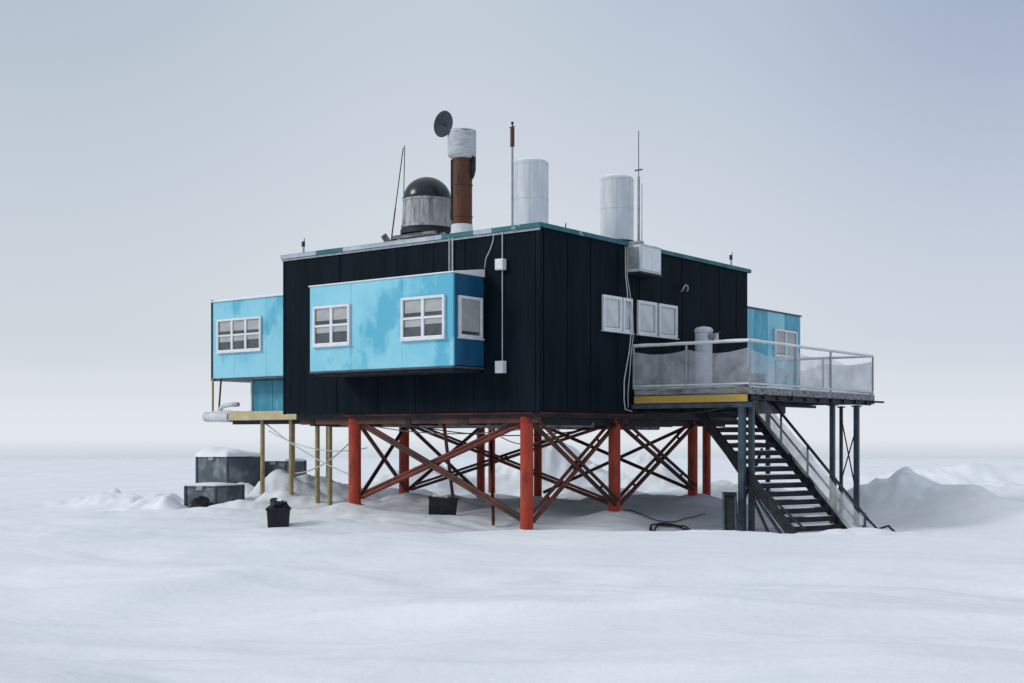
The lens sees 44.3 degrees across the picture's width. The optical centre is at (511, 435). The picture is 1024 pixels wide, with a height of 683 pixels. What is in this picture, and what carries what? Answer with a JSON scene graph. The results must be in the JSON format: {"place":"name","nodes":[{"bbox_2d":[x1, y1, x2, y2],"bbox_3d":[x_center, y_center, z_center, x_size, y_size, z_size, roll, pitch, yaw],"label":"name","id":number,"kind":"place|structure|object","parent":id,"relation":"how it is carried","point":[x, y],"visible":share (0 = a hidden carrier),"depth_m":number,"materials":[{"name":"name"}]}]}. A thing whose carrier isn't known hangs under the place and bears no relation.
{"place":"outdoors","nodes":[
{"label":"outdoors","id":0,"kind":"place"},
{"bbox_2d":[0,435,1023,682],"bbox_3d":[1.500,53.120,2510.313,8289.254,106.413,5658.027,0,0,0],"label":"ground","id":1,"kind":"structure","parent":0,"point":[124,571],"depth_m":21.32,"materials":[{"name":"white snow"}]},
{"bbox_2d":[189,496,214,507],"bbox_3d":[-9.182,2.089,37.438,0.860,0.617,0.424,0,0,0],"label":"tarpaulin bundle","id":2,"kind":"object","parent":1,"relation":"on","point":[201,501],"visible":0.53,"depth_m":37.33,"materials":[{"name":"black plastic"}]},
{"bbox_2d":[183,482,245,506],"bbox_3d":[-9.122,2.037,38.596,1.270,1.226,1.430,0,0,26],"label":"storage crate","id":3,"kind":"object","parent":1,"relation":"on","point":[218,492],"visible":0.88,"depth_m":38.16,"materials":[{"name":"grey metal"}]},
{"bbox_2d":[194,446,259,486],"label":"storage crate","id":4,"kind":"object","parent":1,"relation":"on","point":[222,464],"visible":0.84,"depth_m":43.47,"materials":[{"name":"grey metal"}]},
{"bbox_2d":[266,497,290,527],"bbox_3d":[-5.750,1.994,31.000,0.600,0.942,0.540,0,0,-8],"label":"waste bin","id":5,"kind":"object","parent":1,"relation":"on","point":[278,511],"visible":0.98,"depth_m":30.78,"materials":[{"name":"black plastic"}]},
{"bbox_2d":[265,458,307,477],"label":"storage crate","id":6,"kind":"object","parent":1,"relation":"on","point":[272,464],"visible":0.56,"depth_m":44.69,"materials":[{"name":"grey metal"}]},
{"bbox_2d":[428,494,458,514],"bbox_3d":[-1.962,2.045,35.005,0.794,0.782,0.540,5,2,20],"label":"waste bin","id":7,"kind":"object","parent":1,"relation":"on","point":[442,505],"visible":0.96,"depth_m":34.78,"materials":[{"name":"black plastic"}]},
{"bbox_2d":[202,222,801,529],"bbox_3d":[-0.425,-1.424,40.640,14.939,8.492,17.175,0,0,38],"label":"research station","id":8,"kind":"object","parent":1,"relation":"on","point":[528,328],"visible":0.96,"depth_m":33.43,"materials":[{"name":"metal"}]},
{"bbox_2d":[215,316,262,353],"bbox_3d":[-8.606,-3.157,39.603,2.160,1.085,0.100,0,0,38],"label":"window","id":9,"kind":"structure","parent":8,"relation":"in","point":[233,335],"depth_m":39.61,"materials":[{"name":"white paint"}]},
{"bbox_2d":[311,304,351,347],"bbox_3d":[-4.777,-2.893,33.215,1.430,1.095,0.100,0,0,38],"label":"window","id":10,"kind":"structure","parent":8,"relation":"in","point":[331,324],"depth_m":33.20,"materials":[{"name":"white paint"}]},
{"bbox_2d":[391,148,403,235],"bbox_3d":[-3.221,-6.599,35.128,0.534,2.806,0.040,0,0,38],"label":"antenna","id":11,"kind":"object","parent":8,"relation":"on","point":[396,196],"visible":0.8,"depth_m":35.12,"materials":[{"name":"grey metal"}]},
{"bbox_2d":[403,145,404,194],"bbox_3d":[-3.044,-6.650,35.369,0.104,3.001,0.024,0,0,38],"label":"antenna","id":12,"kind":"object","parent":8,"relation":"on","point":[404,167],"visible":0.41,"depth_m":35.34,"materials":[{"name":"metal"}]},
{"bbox_2d":[381,177,451,241],"bbox_3d":[-2.450,-6.157,34.885,1.888,1.985,1.560,0,0,38],"label":"radome","id":13,"kind":"object","parent":8,"relation":"on","point":[426,211],"visible":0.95,"depth_m":34.30,"materials":[{"name":"metal"}]},
{"bbox_2d":[399,294,446,341],"bbox_3d":[-2.223,-2.912,31.240,1.505,1.095,0.100,0,0,38],"label":"window","id":14,"kind":"structure","parent":8,"relation":"in","point":[422,317],"depth_m":31.22,"materials":[{"name":"white paint"}]},
{"bbox_2d":[448,128,475,232],"bbox_3d":[-1.341,-6.657,33.713,0.880,3.005,0.880,0,0,38],"label":"chimney","id":15,"kind":"object","parent":8,"relation":"on","point":[462,148],"visible":0.97,"depth_m":33.46,"materials":[{"name":"brown metal"}]},
{"bbox_2d":[434,111,452,136],"bbox_3d":[-1.841,-8.330,33.659,0.636,0.710,0.339,0,0,15],"label":"satellite dish","id":16,"kind":"object","parent":15,"relation":"attached to","point":[443,122],"visible":1,"depth_m":33.70,"materials":[{"name":"metal"}]},
{"bbox_2d":[457,295,484,339],"bbox_3d":[-1.016,-2.913,31.177,0.100,1.055,0.960,0,0,38],"label":"window","id":17,"kind":"structure","parent":8,"relation":"in","point":[470,309],"depth_m":31.19,"materials":[{"name":"white paint"}]},
{"bbox_2d":[509,122,514,225],"bbox_3d":[0.009,-6.565,32.026,0.200,2.830,0.200,0,0,38],"label":"antenna","id":18,"kind":"object","parent":8,"relation":"on","point":[512,137],"visible":0.88,"depth_m":32.01,"materials":[{"name":"grey metal"}]},
{"bbox_2d":[514,158,548,224],"bbox_3d":[0.500,-6.268,33.643,1.007,2.225,1.007,0,0,-12],"label":"storage tank","id":19,"kind":"object","parent":8,"relation":"on","point":[531,199],"visible":0.59,"depth_m":33.23,"materials":[{"name":"white metal"}]},
{"bbox_2d":[601,294,623,332],"bbox_3d":[2.645,-3.192,33.066,0.100,0.955,0.950,0,0,38],"label":"window","id":20,"kind":"structure","parent":8,"relation":"in","point":[611,305],"depth_m":33.07,"materials":[{"name":"white paint"}]},
{"bbox_2d":[600,174,633,241],"bbox_3d":[2.961,-6.247,35.520,0.997,2.185,0.997,0,0,-12],"label":"storage tank","id":21,"kind":"object","parent":8,"relation":"on","point":[616,206],"visible":0.77,"depth_m":35.11,"materials":[{"name":"white metal"}]},
{"bbox_2d":[622,298,632,334],"bbox_3d":[3.095,-3.192,33.648,0.100,0.955,0.520,0,0,38],"label":"window","id":22,"kind":"structure","parent":8,"relation":"in","point":[626,323],"depth_m":33.65,"materials":[{"name":"white paint"}]},
{"bbox_2d":[635,131,642,240],"bbox_3d":[3.496,-6.725,34.740,0.240,3.350,0.070,0,0,38],"label":"antenna","id":23,"kind":"object","parent":8,"relation":"on","point":[638,206],"visible":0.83,"depth_m":34.72,"materials":[{"name":"grey metal"}]},
{"bbox_2d":[636,300,658,337],"bbox_3d":[3.712,-3.192,34.447,0.100,0.955,1.020,0,0,38],"label":"window","id":24,"kind":"structure","parent":8,"relation":"in","point":[646,310],"depth_m":34.46,"materials":[{"name":"white paint"}]},
{"bbox_2d":[657,303,678,339],"bbox_3d":[4.384,-3.192,35.318,0.100,0.955,1.060,0,0,38],"label":"window","id":25,"kind":"structure","parent":8,"relation":"in","point":[667,314],"depth_m":35.34,"materials":[{"name":"white paint"}]},
{"bbox_2d":[774,329,797,357],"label":"window","id":26,"kind":"structure","parent":8,"relation":"in","point":[782,336],"depth_m":42.38,"materials":[{"name":"white paint"}]},
{"bbox_2d":[623,510,705,521],"bbox_3d":[4.298,2.212,34.962,2.657,0.310,1.309,0,0,-9],"label":"ground cable","id":27,"kind":"object","parent":1,"relation":"on","point":[663,521],"visible":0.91,"depth_m":34.57,"materials":[{"name":"black rubber"}]},
{"bbox_2d":[649,522,690,530],"bbox_3d":[4.121,2.473,32.611,1.136,0.247,3.008,0,0,0],"label":"hose coil","id":28,"kind":"object","parent":1,"relation":"on","point":[667,525],"visible":0.49,"depth_m":33.39,"materials":[{"name":"black rubber"}]},
{"bbox_2d":[722,492,737,530],"bbox_3d":[5.483,2.118,31.633,0.439,1.380,0.365,0,0,18],"label":"leaning board","id":29,"kind":"object","parent":1,"relation":"on","point":[729,505],"visible":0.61,"depth_m":31.66,"materials":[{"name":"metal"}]},
{"bbox_2d":[631,338,883,530],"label":"access deck","id":30,"kind":"structure","parent":1,"relation":"on","point":[726,392],"depth_m":33.44,"materials":[{"name":"grey metal"}]},
{"bbox_2d":[694,326,720,386],"bbox_3d":[5.444,-2.150,35.005,0.780,1.800,0.520,0,0,38],"label":"ventilation stack","id":31,"kind":"object","parent":30,"relation":"on","point":[703,333],"visible":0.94,"depth_m":34.86,"materials":[{"name":"white metal"}]},
{"bbox_2d":[736,373,764,385],"bbox_3d":[6.599,-1.475,34.668,0.660,0.450,0.580,0,0,38],"label":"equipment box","id":32,"kind":"object","parent":30,"relation":"on","point":[743,377],"visible":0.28,"depth_m":34.51,"materials":[{"name":"grey metal"}]},
{"bbox_2d":[690,372,895,533],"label":"staircase","id":33,"kind":"structure","parent":1,"relation":"on","point":[779,443],"depth_m":32.40,"materials":[{"name":"metal"}]},
{"bbox_2d":[0,0,1023,458],"label":"sky","id":34,"kind":"structure","parent":0,"point":[161,160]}
]}

